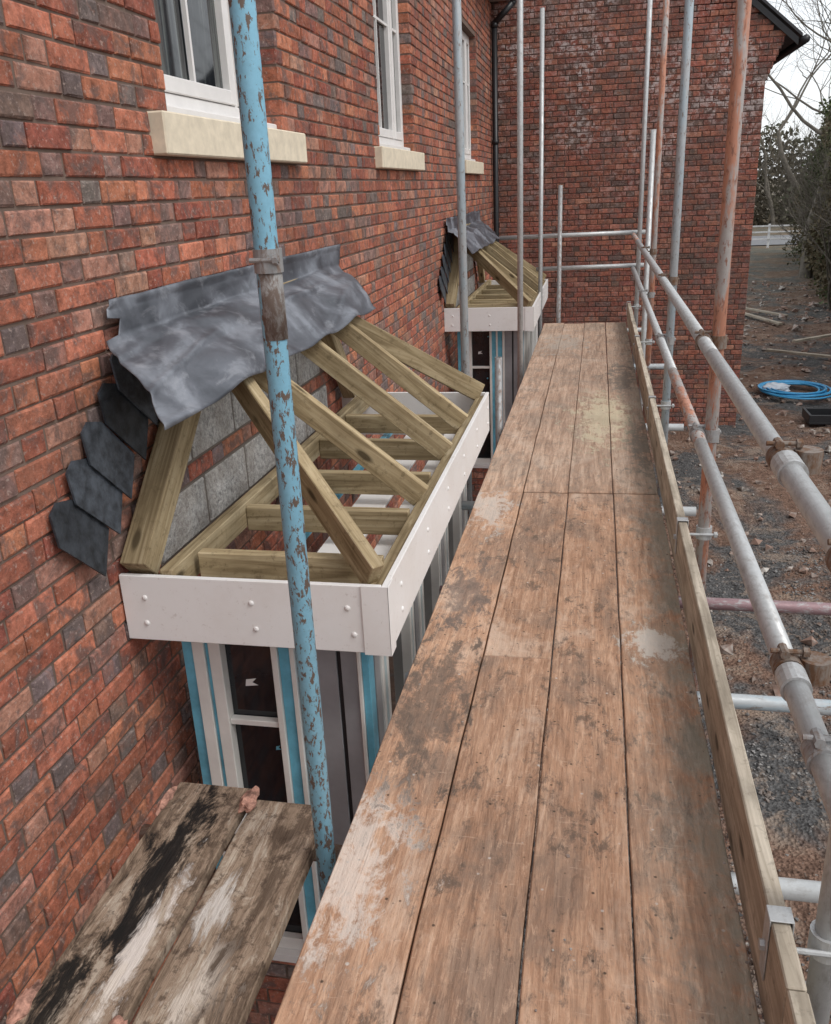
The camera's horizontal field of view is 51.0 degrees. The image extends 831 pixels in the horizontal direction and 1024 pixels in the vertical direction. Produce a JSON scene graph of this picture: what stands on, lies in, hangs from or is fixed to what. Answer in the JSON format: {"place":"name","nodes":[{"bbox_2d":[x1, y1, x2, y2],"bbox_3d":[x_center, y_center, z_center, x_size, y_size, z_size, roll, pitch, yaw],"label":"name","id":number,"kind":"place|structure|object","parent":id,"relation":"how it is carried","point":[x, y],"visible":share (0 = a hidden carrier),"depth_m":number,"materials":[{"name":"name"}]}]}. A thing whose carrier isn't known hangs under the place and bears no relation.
{"place":"outdoors","nodes":[
{"label":"outdoors","id":0,"kind":"place"},
{"bbox_2d":[491,0,785,425],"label":"gable wall","id":1,"kind":"structure","parent":0,"point":[709,13],"depth_m":12.57,"materials":[{"name":"brick"}]},
{"bbox_2d":[516,178,830,1023],"bbox_3d":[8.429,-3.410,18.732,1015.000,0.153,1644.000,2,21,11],"label":"ground","id":2,"kind":"structure","parent":0,"point":[776,506],"depth_m":9.09,"materials":[{"name":"soil"}]},
{"bbox_2d":[0,0,492,1023],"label":"front wall","id":3,"kind":"structure","parent":2,"relation":"on","point":[138,784],"depth_m":2.89,"materials":[{"name":"brick"}]},
{"bbox_2d":[48,354,157,575],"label":"roof slates","id":4,"kind":"object","parent":3,"relation":"attached to","point":[100,480],"visible":0.76,"depth_m":2.77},
{"bbox_2d":[162,477,208,562],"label":"concrete block","id":5,"kind":"structure","parent":3,"relation":"attached to","point":[190,520],"depth_m":3.42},
{"bbox_2d":[192,392,233,457],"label":"concrete block","id":6,"kind":"structure","parent":3,"relation":"on","point":[215,425],"depth_m":3.63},
{"bbox_2d":[164,0,276,128],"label":"window frame","id":7,"kind":"object","parent":3,"relation":"attached to","point":[191,96],"visible":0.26,"depth_m":3.71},
{"bbox_2d":[154,0,222,88],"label":"window glass","id":8,"kind":"object","parent":7,"relation":"in","point":[204,36],"depth_m":3.60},
{"bbox_2d":[147,110,306,163],"bbox_3d":[-0.826,-1.615,3.818,0.215,0.143,1.610,2,21,11],"label":"window sill","id":9,"kind":"structure","parent":3,"relation":"attached to","point":[174,134],"depth_m":3.40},
{"bbox_2d":[205,447,248,520],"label":"concrete block","id":10,"kind":"structure","parent":3,"relation":"on","point":[226,480],"depth_m":3.78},
{"bbox_2d":[157,358,318,463],"bbox_3d":[-0.796,-0.565,4.117,0.096,0.221,1.956,2,21,11],"label":"block pointing","id":11,"kind":"object","parent":3,"relation":"on","point":[234,423],"visible":0.07,"depth_m":3.83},
{"bbox_2d":[161,384,325,566],"bbox_3d":[-0.785,-0.280,4.212,0.096,0.221,2.176,2,21,11],"label":"block pointing","id":12,"kind":"object","parent":3,"relation":"on","point":[212,467],"visible":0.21,"depth_m":3.72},
{"bbox_2d":[231,389,267,428],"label":"concrete block","id":13,"kind":"structure","parent":3,"relation":"on","point":[241,417],"depth_m":3.89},
{"bbox_2d":[119,573,380,652],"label":"side fascia","id":14,"kind":"structure","parent":3,"relation":"attached to","point":[218,610],"depth_m":2.89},
{"bbox_2d":[245,434,275,486],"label":"concrete block","id":15,"kind":"structure","parent":3,"relation":"on","point":[260,459],"depth_m":4.13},
{"bbox_2d":[294,415,306,443],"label":"concrete block","id":16,"kind":"structure","parent":3,"relation":"on","point":[301,430],"depth_m":4.72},
{"bbox_2d":[295,352,319,385],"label":"concrete block","id":17,"kind":"structure","parent":3,"relation":"attached to","point":[307,368],"depth_m":4.76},
{"bbox_2d":[306,386,327,435],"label":"concrete block","id":18,"kind":"structure","parent":3,"relation":"attached to","point":[320,395],"depth_m":5.05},
{"bbox_2d":[372,0,409,150],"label":"window frame","id":19,"kind":"object","parent":3,"relation":"attached to","point":[392,137],"visible":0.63,"depth_m":6.90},
{"bbox_2d":[373,0,396,129],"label":"window glass","id":20,"kind":"object","parent":19,"relation":"in","point":[381,59],"visible":0.33,"depth_m":6.74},
{"bbox_2d":[374,146,424,170],"bbox_3d":[-0.179,-2.780,6.892,0.215,0.143,1.610,2,21,11],"label":"window sill","id":21,"kind":"structure","parent":3,"relation":"attached to","point":[392,158],"depth_m":6.61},
{"bbox_2d":[462,30,474,160],"bbox_3d":[0.566,-5.003,10.513,0.125,1.451,1.248,2,21,11],"label":"window frame","id":22,"kind":"object","parent":3,"relation":"attached to","point":[466,93],"visible":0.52,"depth_m":10.80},
{"bbox_2d":[465,160,483,173],"bbox_3d":[0.641,-4.258,10.791,0.215,0.143,1.610,2,21,11],"label":"window sill","id":23,"kind":"structure","parent":3,"relation":"attached to","point":[473,167],"depth_m":10.59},
{"bbox_2d":[444,307,524,331],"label":"side fascia","id":24,"kind":"structure","parent":3,"relation":"attached to","point":[499,319],"depth_m":9.03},
{"bbox_2d":[491,0,515,242],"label":"downpipe","id":25,"kind":"object","parent":3,"relation":"attached to","point":[507,8],"visible":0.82,"depth_m":12.49,"materials":[{"name":"black plastic"}]},
{"bbox_2d":[0,0,493,1018],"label":"front wall mortar","id":26,"kind":"object","parent":2,"relation":"on","point":[468,30],"visible":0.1,"depth_m":2.85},
{"bbox_2d":[247,434,454,1023],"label":"bay window","id":27,"kind":"structure","parent":2,"relation":"on","point":[284,956],"depth_m":3.69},
{"bbox_2d":[181,641,222,868],"bbox_3d":[-0.792,1.074,3.402,0.043,1.498,0.060,2,21,11],"label":"frame strip","id":28,"kind":"object","parent":27,"relation":"attached to","point":[196,707],"visible":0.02,"depth_m":3.25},
{"bbox_2d":[191,642,225,855],"bbox_3d":[-0.750,1.077,3.388,0.045,1.498,0.072,2,21,11],"label":"frame strip","id":29,"kind":"object","parent":27,"relation":"attached to","point":[206,703],"visible":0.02,"depth_m":3.23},
{"bbox_2d":[204,643,226,785],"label":"frame strip","id":30,"kind":"object","parent":27,"relation":"attached to","point":[215,711],"depth_m":3.23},
{"bbox_2d":[207,643,246,832],"bbox_3d":[-0.688,1.080,3.375,0.045,1.498,0.074,2,21,11],"label":"frame strip","id":31,"kind":"object","parent":27,"relation":"attached to","point":[223,699],"visible":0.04,"depth_m":3.22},
{"bbox_2d":[225,644,301,932],"bbox_3d":[-0.570,1.080,3.360,0.190,1.498,0.005,2,21,11],"label":"side glass","id":32,"kind":"object","parent":27,"relation":"attached to","point":[261,762],"visible":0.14,"depth_m":3.26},
{"bbox_2d":[159,396,369,575],"bbox_3d":[-0.571,-0.233,4.182,0.047,0.100,2.725,2,21,11],"label":"wall plate","id":33,"kind":"object","parent":27,"relation":"on","point":[224,530],"depth_m":3.43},
{"bbox_2d":[270,647,308,942],"bbox_3d":[-0.467,1.086,3.331,0.023,1.498,0.074,2,21,11],"label":"frame strip","id":34,"kind":"object","parent":27,"relation":"attached to","point":[284,742],"visible":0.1,"depth_m":3.21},
{"bbox_2d":[231,714,278,727],"bbox_3d":[-0.588,0.773,3.226,0.190,0.023,0.032,2,21,11],"label":"side rail","id":35,"kind":"object","parent":34,"relation":"attached to","point":[255,720],"visible":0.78,"depth_m":3.22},
{"bbox_2d":[278,931,303,949],"bbox_3d":[-0.543,1.760,3.590,0.190,0.060,0.032,2,21,11],"label":"side bottom rail","id":36,"kind":"object","parent":27,"relation":"on","point":[291,940],"visible":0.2,"depth_m":3.57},
{"bbox_2d":[278,647,315,928],"bbox_3d":[-0.432,1.085,3.329,0.043,1.498,0.062,2,21,11],"label":"frame strip","id":37,"kind":"object","parent":27,"relation":"attached to","point":[288,697],"visible":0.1,"depth_m":3.21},
{"bbox_2d":[288,648,320,910],"bbox_3d":[-0.402,1.087,3.319,0.018,1.498,0.072,2,21,11],"label":"frame strip","id":38,"kind":"object","parent":27,"relation":"attached to","point":[296,695],"visible":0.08,"depth_m":3.20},
{"bbox_2d":[316,650,350,844],"bbox_3d":[-0.282,1.089,3.298,0.077,1.498,0.064,2,21,11],"label":"frame strip","id":39,"kind":"object","parent":27,"relation":"attached to","point":[332,722],"visible":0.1,"depth_m":3.17,"materials":[{"name":"silver metal"}]},
{"bbox_2d":[336,651,352,822],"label":"frame strip","id":40,"kind":"object","parent":27,"relation":"attached to","point":[344,733],"visible":0.08,"depth_m":3.15,"materials":[{"name":"black plastic"}]},
{"bbox_2d":[340,651,365,817],"bbox_3d":[-0.200,1.092,3.281,0.060,1.498,0.066,2,21,11],"label":"frame strip","id":41,"kind":"object","parent":27,"relation":"attached to","point":[349,671],"visible":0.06,"depth_m":3.13,"materials":[{"name":"silver metal"}]},
{"bbox_2d":[356,652,369,783],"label":"frame strip","id":42,"kind":"object","parent":27,"relation":"attached to","point":[362,710],"depth_m":3.09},
{"bbox_2d":[361,652,378,772],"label":"frame strip","id":43,"kind":"object","parent":27,"relation":"attached to","point":[370,702],"depth_m":3.10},
{"bbox_2d":[373,655,384,747],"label":"frame strip","id":44,"kind":"object","parent":27,"relation":"attached to","point":[378,690],"depth_m":3.24,"materials":[{"name":"silver metal"}]},
{"bbox_2d":[380,656,387,731],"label":"frame strip","id":45,"kind":"object","parent":27,"relation":"attached to","point":[383,685],"depth_m":3.28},
{"bbox_2d":[384,656,391,724],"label":"frame strip","id":46,"kind":"object","parent":27,"relation":"attached to","point":[387,683],"depth_m":3.36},
{"bbox_2d":[389,632,403,714],"bbox_3d":[-0.099,0.934,3.696,0.030,1.498,0.399,2,21,11],"label":"window glass","id":47,"kind":"object","parent":27,"relation":"attached to","point":[396,673],"depth_m":3.68,"materials":[{"name":"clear glass"}]},
{"bbox_2d":[401,609,412,678],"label":"frame strip","id":48,"kind":"object","parent":27,"relation":"attached to","point":[407,643],"depth_m":3.77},
{"bbox_2d":[413,593,419,652],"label":"frame strip","id":49,"kind":"object","parent":27,"relation":"attached to","point":[416,623],"depth_m":3.91,"materials":[{"name":"silver metal"}]},
{"bbox_2d":[371,396,482,585],"bbox_3d":[0.135,-0.198,4.049,0.045,0.075,2.720,2,21,11],"label":"front plate","id":50,"kind":"object","parent":27,"relation":"on","point":[399,542],"visible":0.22,"depth_m":3.50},
{"bbox_2d":[198,548,383,583],"bbox_3d":[-0.432,0.200,3.022,0.660,0.120,0.045,2,21,11],"label":"joist","id":51,"kind":"object","parent":50,"relation":"on","point":[267,565],"visible":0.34,"depth_m":3.01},
{"bbox_2d":[232,376,383,583],"bbox_3d":[-0.488,-0.262,3.137,0.047,0.110,1.363,-16,54,-32],"label":"hip rafter","id":52,"kind":"object","parent":50,"relation":"on","point":[351,542],"visible":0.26,"depth_m":2.94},
{"bbox_2d":[120,411,200,574],"bbox_3d":[-0.870,-0.257,3.143,0.095,0.100,0.997,2,65,13],"label":"jack rafter","id":53,"kind":"object","parent":52,"relation":"attached to","point":[148,533],"visible":0.58,"depth_m":3.01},
{"bbox_2d":[246,504,409,534],"bbox_3d":[-0.351,0.030,3.486,0.668,0.100,0.045,2,21,11],"label":"joist","id":54,"kind":"object","parent":50,"relation":"on","point":[366,520],"visible":0.6,"depth_m":3.45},
{"bbox_2d":[252,371,428,505],"bbox_3d":[-0.412,-0.399,3.499,1.103,0.095,0.045,38,23,-4],"label":"rafter","id":55,"kind":"object","parent":50,"relation":"on","point":[350,441],"visible":0.58,"depth_m":3.49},
{"bbox_2d":[318,470,430,494],"bbox_3d":[-0.261,-0.134,3.917,0.668,0.100,0.045,2,21,11],"label":"joist","id":56,"kind":"object","parent":50,"relation":"on","point":[353,482],"visible":0.34,"depth_m":3.90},
{"bbox_2d":[300,340,452,459],"bbox_3d":[-0.290,-0.618,4.077,1.103,0.095,0.045,38,23,-4],"label":"rafter","id":57,"kind":"object","parent":50,"relation":"on","point":[377,398],"visible":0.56,"depth_m":4.07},
{"bbox_2d":[319,438,449,460],"bbox_3d":[-0.158,-0.318,4.403,0.668,0.100,0.045,2,21,11],"label":"joist","id":58,"kind":"object","parent":50,"relation":"on","point":[403,449],"visible":0.6,"depth_m":4.37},
{"bbox_2d":[333,323,467,429],"bbox_3d":[-0.186,-0.806,4.573,1.103,0.095,0.045,38,23,-4],"label":"rafter","id":59,"kind":"object","parent":50,"relation":"on","point":[400,374],"visible":0.58,"depth_m":4.56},
{"bbox_2d":[321,334,354,397],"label":"jack rafter","id":60,"kind":"object","parent":59,"relation":"attached to","point":[332,341],"visible":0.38,"depth_m":5.00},
{"bbox_2d":[106,244,375,429],"bbox_3d":[-0.589,-0.928,3.900,0.316,0.350,3.027,2,21,11],"label":"lead flashing","id":61,"kind":"object","parent":60,"relation":"on","point":[183,350],"visible":0.91,"depth_m":3.22,"materials":[{"name":"metal"}]},
{"bbox_2d":[345,414,457,433],"bbox_3d":[-0.062,-0.492,4.862,0.668,0.100,0.045,2,21,11],"label":"joist","id":62,"kind":"object","parent":50,"relation":"on","point":[369,423],"visible":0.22,"depth_m":4.87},
{"bbox_2d":[350,316,484,400],"bbox_3d":[-0.122,-0.921,4.876,1.323,0.110,0.047,22,5,-34],"label":"hip rafter","id":63,"kind":"object","parent":50,"relation":"on","point":[418,360],"visible":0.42,"depth_m":4.97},
{"bbox_2d":[423,564,431,630],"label":"frame strip","id":64,"kind":"object","parent":27,"relation":"attached to","point":[427,595],"depth_m":4.35,"materials":[{"name":"grey plastic"}]},
{"bbox_2d":[381,392,488,640],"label":"front fascia","id":65,"kind":"structure","parent":27,"relation":"attached to","point":[410,566],"depth_m":3.55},
{"bbox_2d":[142,407,488,637],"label":"fixing caps","id":66,"kind":"object","parent":65,"relation":"on","point":[256,629],"visible":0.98,"depth_m":2.93,"materials":[{"name":"white plastic"}]},
{"bbox_2d":[360,586,391,655],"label":"corner trim side","id":67,"kind":"structure","parent":65,"relation":"attached to","point":[375,618],"depth_m":2.79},
{"bbox_2d":[387,579,395,655],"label":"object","id":68,"kind":"structure","parent":65,"relation":"attached to","point":[390,594],"depth_m":2.81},
{"bbox_2d":[341,392,484,413],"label":"fascia","id":69,"kind":"structure","parent":65,"relation":"attached to","point":[416,406],"depth_m":5.39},
{"bbox_2d":[431,546,439,612],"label":"frame strip","id":70,"kind":"object","parent":27,"relation":"attached to","point":[435,574],"depth_m":4.42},
{"bbox_2d":[448,516,453,567],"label":"frame strip","id":71,"kind":"object","parent":27,"relation":"attached to","point":[450,537],"depth_m":5.03,"materials":[{"name":"grey plastic"}]},
{"bbox_2d":[452,498,460,554],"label":"frame strip","id":72,"kind":"object","parent":27,"relation":"attached to","point":[456,527],"depth_m":5.08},
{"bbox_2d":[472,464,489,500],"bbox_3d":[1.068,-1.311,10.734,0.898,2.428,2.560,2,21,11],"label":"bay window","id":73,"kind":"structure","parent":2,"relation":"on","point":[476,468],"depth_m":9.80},
{"bbox_2d":[472,331,490,457],"bbox_3d":[0.724,-1.250,9.507,0.190,1.498,0.005,2,21,11],"label":"side glass","id":74,"kind":"object","parent":73,"relation":"attached to","point":[480,340],"visible":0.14,"depth_m":9.38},
{"bbox_2d":[489,331,492,459],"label":"frame strip","id":75,"kind":"object","parent":73,"relation":"attached to","point":[491,397],"visible":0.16,"depth_m":9.44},
{"bbox_2d":[492,331,495,454],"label":"frame strip","id":76,"kind":"object","parent":73,"relation":"attached to","point":[493,374],"visible":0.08,"depth_m":9.39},
{"bbox_2d":[502,331,504,428],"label":"frame strip","id":77,"kind":"object","parent":73,"relation":"attached to","point":[503,348],"visible":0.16,"depth_m":9.31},
{"bbox_2d":[505,331,511,421],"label":"frame strip","id":78,"kind":"object","parent":73,"relation":"attached to","point":[508,370],"visible":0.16,"depth_m":9.32,"materials":[{"name":"silver metal"}]},
{"bbox_2d":[513,331,517,399],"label":"frame strip","id":79,"kind":"object","parent":73,"relation":"attached to","point":[515,350],"visible":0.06,"depth_m":9.26,"materials":[{"name":"silver metal"}]},
{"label":"fixing caps","id":80,"kind":"object","parent":73,"relation":"on","visible":0},
{"bbox_2d":[530,280,545,306],"bbox_3d":[1.429,-2.528,10.196,0.045,0.075,2.720,2,21,11],"label":"front plate","id":81,"kind":"object","parent":80,"relation":"on","point":[534,298],"visible":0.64,"depth_m":9.75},
{"bbox_2d":[468,303,516,307],"bbox_3d":[0.862,-2.131,9.169,0.660,0.120,0.045,2,21,11],"label":"joist","id":82,"kind":"object","parent":81,"relation":"on","point":[492,305],"visible":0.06,"depth_m":9.15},
{"bbox_2d":[467,248,531,306],"bbox_3d":[0.806,-2.592,9.284,0.047,0.110,1.363,-16,54,-32],"label":"hip rafter","id":83,"kind":"object","parent":81,"relation":"on","point":[493,270],"visible":0.66,"depth_m":9.19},
{"bbox_2d":[445,236,458,307],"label":"jack rafter","id":84,"kind":"object","parent":83,"relation":"attached to","point":[451,295],"visible":0.56,"depth_m":9.18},
{"bbox_2d":[439,226,453,303],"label":"roof slates","id":85,"kind":"object","parent":84,"relation":"on","point":[444,278],"visible":0.95,"depth_m":8.97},
{"bbox_2d":[446,210,498,253],"bbox_3d":[0.706,-3.258,10.055,0.313,0.364,3.009,2,21,11],"label":"lead flashing","id":86,"kind":"object","parent":84,"relation":"on","point":[480,234],"visible":0.83,"depth_m":9.92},
{"bbox_2d":[470,298,530,303],"bbox_3d":[0.943,-2.300,9.633,0.668,0.100,0.045,2,21,11],"label":"joist","id":87,"kind":"object","parent":81,"relation":"on","point":[482,301],"visible":0.38,"depth_m":9.62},
{"bbox_2d":[479,249,536,299],"bbox_3d":[0.882,-2.729,9.647,1.103,0.095,0.045,38,23,-4],"label":"rafter","id":88,"kind":"object","parent":81,"relation":"on","point":[529,292],"visible":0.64,"depth_m":9.63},
{"bbox_2d":[482,245,537,291],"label":"rafter","id":89,"kind":"object","parent":81,"relation":"on","point":[507,264],"visible":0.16,"depth_m":10.21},
{"bbox_2d":[489,243,537,283],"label":"rafter","id":90,"kind":"object","parent":81,"relation":"on","point":[512,260],"visible":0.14,"depth_m":10.70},
{"bbox_2d":[494,241,545,280],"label":"hip rafter","id":91,"kind":"object","parent":81,"relation":"on","point":[529,267],"visible":0.3,"depth_m":11.16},
{"bbox_2d":[532,279,547,327],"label":"front fascia","id":92,"kind":"structure","parent":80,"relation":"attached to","point":[536,305],"depth_m":9.89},
{"bbox_2d":[525,307,533,330],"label":"corner trim side","id":93,"kind":"structure","parent":92,"relation":"attached to","point":[529,318],"depth_m":8.94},
{"bbox_2d":[139,0,830,1023],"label":"scaffolding","id":94,"kind":"object","parent":2,"relation":"on","point":[429,866],"visible":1,"depth_m":2.28,"materials":[{"name":"brown wood"}]},
{"bbox_2d":[15,782,250,1023],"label":"scaffold plank","id":95,"kind":"object","parent":94,"relation":"on","point":[107,966],"visible":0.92,"depth_m":2.07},
{"bbox_2d":[6,979,42,1023],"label":"broken brick","id":96,"kind":"object","parent":95,"relation":"on","point":[20,1009],"visible":1,"depth_m":1.83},
{"bbox_2d":[155,786,176,815],"bbox_3d":[-0.702,0.808,2.451,0.033,0.026,0.121,4,21,17],"label":"broken brick","id":97,"kind":"object","parent":95,"relation":"on","point":[167,797],"visible":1,"depth_m":2.44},
{"bbox_2d":[132,800,331,1023],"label":"scaffold plank","id":98,"kind":"object","parent":94,"relation":"on","point":[215,966],"visible":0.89,"depth_m":2.04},
{"bbox_2d":[238,786,259,812],"bbox_3d":[-0.466,0.805,2.436,0.051,0.031,0.101,-1,20,4],"label":"broken brick","id":99,"kind":"object","parent":98,"relation":"on","point":[248,802],"visible":1,"depth_m":2.42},
{"bbox_2d":[557,323,762,1023],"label":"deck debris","id":100,"kind":"object","parent":94,"relation":"on","point":[736,944],"visible":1,"depth_m":2.27,"materials":[{"name":"wood"}]},
{"bbox_2d":[490,0,769,424],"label":"gable wall mortar","id":101,"kind":"object","parent":2,"relation":"on","point":[576,248],"visible":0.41,"depth_m":12.61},
{"bbox_2d":[679,0,802,52],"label":"wing roof","id":102,"kind":"structure","parent":101,"relation":"on","point":[788,41],"depth_m":11.64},
{"bbox_2d":[752,0,798,44],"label":"verge board","id":103,"kind":"object","parent":102,"relation":"attached to","point":[775,20],"visible":1,"depth_m":11.61,"materials":[{"name":"black plastic"}]},
{"bbox_2d":[773,34,809,64],"bbox_3d":[5.878,-7.533,14.873,0.110,0.110,7.200,2,21,11],"label":"wing gutter","id":104,"kind":"object","parent":102,"relation":"attached to","point":[794,46],"visible":0.34,"depth_m":12.21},
{"bbox_2d":[669,281,830,696],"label":"rubble","id":105,"kind":"object","parent":2,"relation":"on","point":[728,648],"visible":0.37,"depth_m":12.33,"materials":[{"name":"stone"}]},
{"bbox_2d":[752,224,803,247],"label":"barrier fence","id":106,"kind":"object","parent":2,"relation":"on","point":[769,226],"visible":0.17,"depth_m":45.58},
{"bbox_2d":[744,281,830,426],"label":"rubble","id":107,"kind":"object","parent":2,"relation":"on","point":[797,328],"visible":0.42,"depth_m":23.08,"materials":[{"name":"stone"}]},
{"bbox_2d":[753,0,830,225],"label":"distant trees","id":108,"kind":"object","parent":2,"relation":"on","point":[759,219],"visible":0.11,"depth_m":64.88,"materials":[{"name":"green plant"}]},
{"bbox_2d":[755,67,830,310],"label":"hedge","id":109,"kind":"object","parent":2,"relation":"on","point":[818,235],"visible":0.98,"depth_m":27.62,"materials":[{"name":"green plant"}]},
{"bbox_2d":[757,380,830,399],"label":"blue hose coil","id":110,"kind":"object","parent":2,"relation":"on","point":[795,395],"visible":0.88,"depth_m":14.93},
{"bbox_2d":[765,0,830,116],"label":"bare tree","id":111,"kind":"object","parent":2,"relation":"on","point":[803,102],"visible":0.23,"depth_m":34.72,"materials":[{"name":"brown plant"}]},
{"bbox_2d":[766,349,830,357],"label":"timber offcut","id":112,"kind":"object","parent":2,"relation":"on","point":[799,353],"visible":1,"depth_m":18.18,"materials":[{"name":"brown wood"}]},
{"bbox_2d":[768,0,830,278],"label":"bare tree","id":113,"kind":"object","parent":2,"relation":"on","point":[803,271],"visible":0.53,"depth_m":31.53,"materials":[{"name":"brown plant"}]},
{"bbox_2d":[777,0,830,209],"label":"bare tree","id":114,"kind":"object","parent":2,"relation":"on","point":[779,139],"visible":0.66,"depth_m":42.87,"materials":[{"name":"brown plant"}]},
{"bbox_2d":[802,408,830,424],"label":"plastic tray","id":115,"kind":"object","parent":2,"relation":"on","point":[819,416],"visible":1,"depth_m":13.30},
{"bbox_2d":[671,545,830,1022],"bbox_3d":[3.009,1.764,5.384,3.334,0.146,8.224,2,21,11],"label":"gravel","id":116,"kind":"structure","parent":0,"point":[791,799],"depth_m":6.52,"materials":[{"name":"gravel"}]},
{"bbox_2d":[751,235,795,244],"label":"road","id":117,"kind":"structure","parent":0,"point":[771,242],"depth_m":49.95,"materials":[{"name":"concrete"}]},
{"bbox_2d":[758,0,830,177],"label":"sky","id":118,"kind":"structure","parent":0,"point":[791,82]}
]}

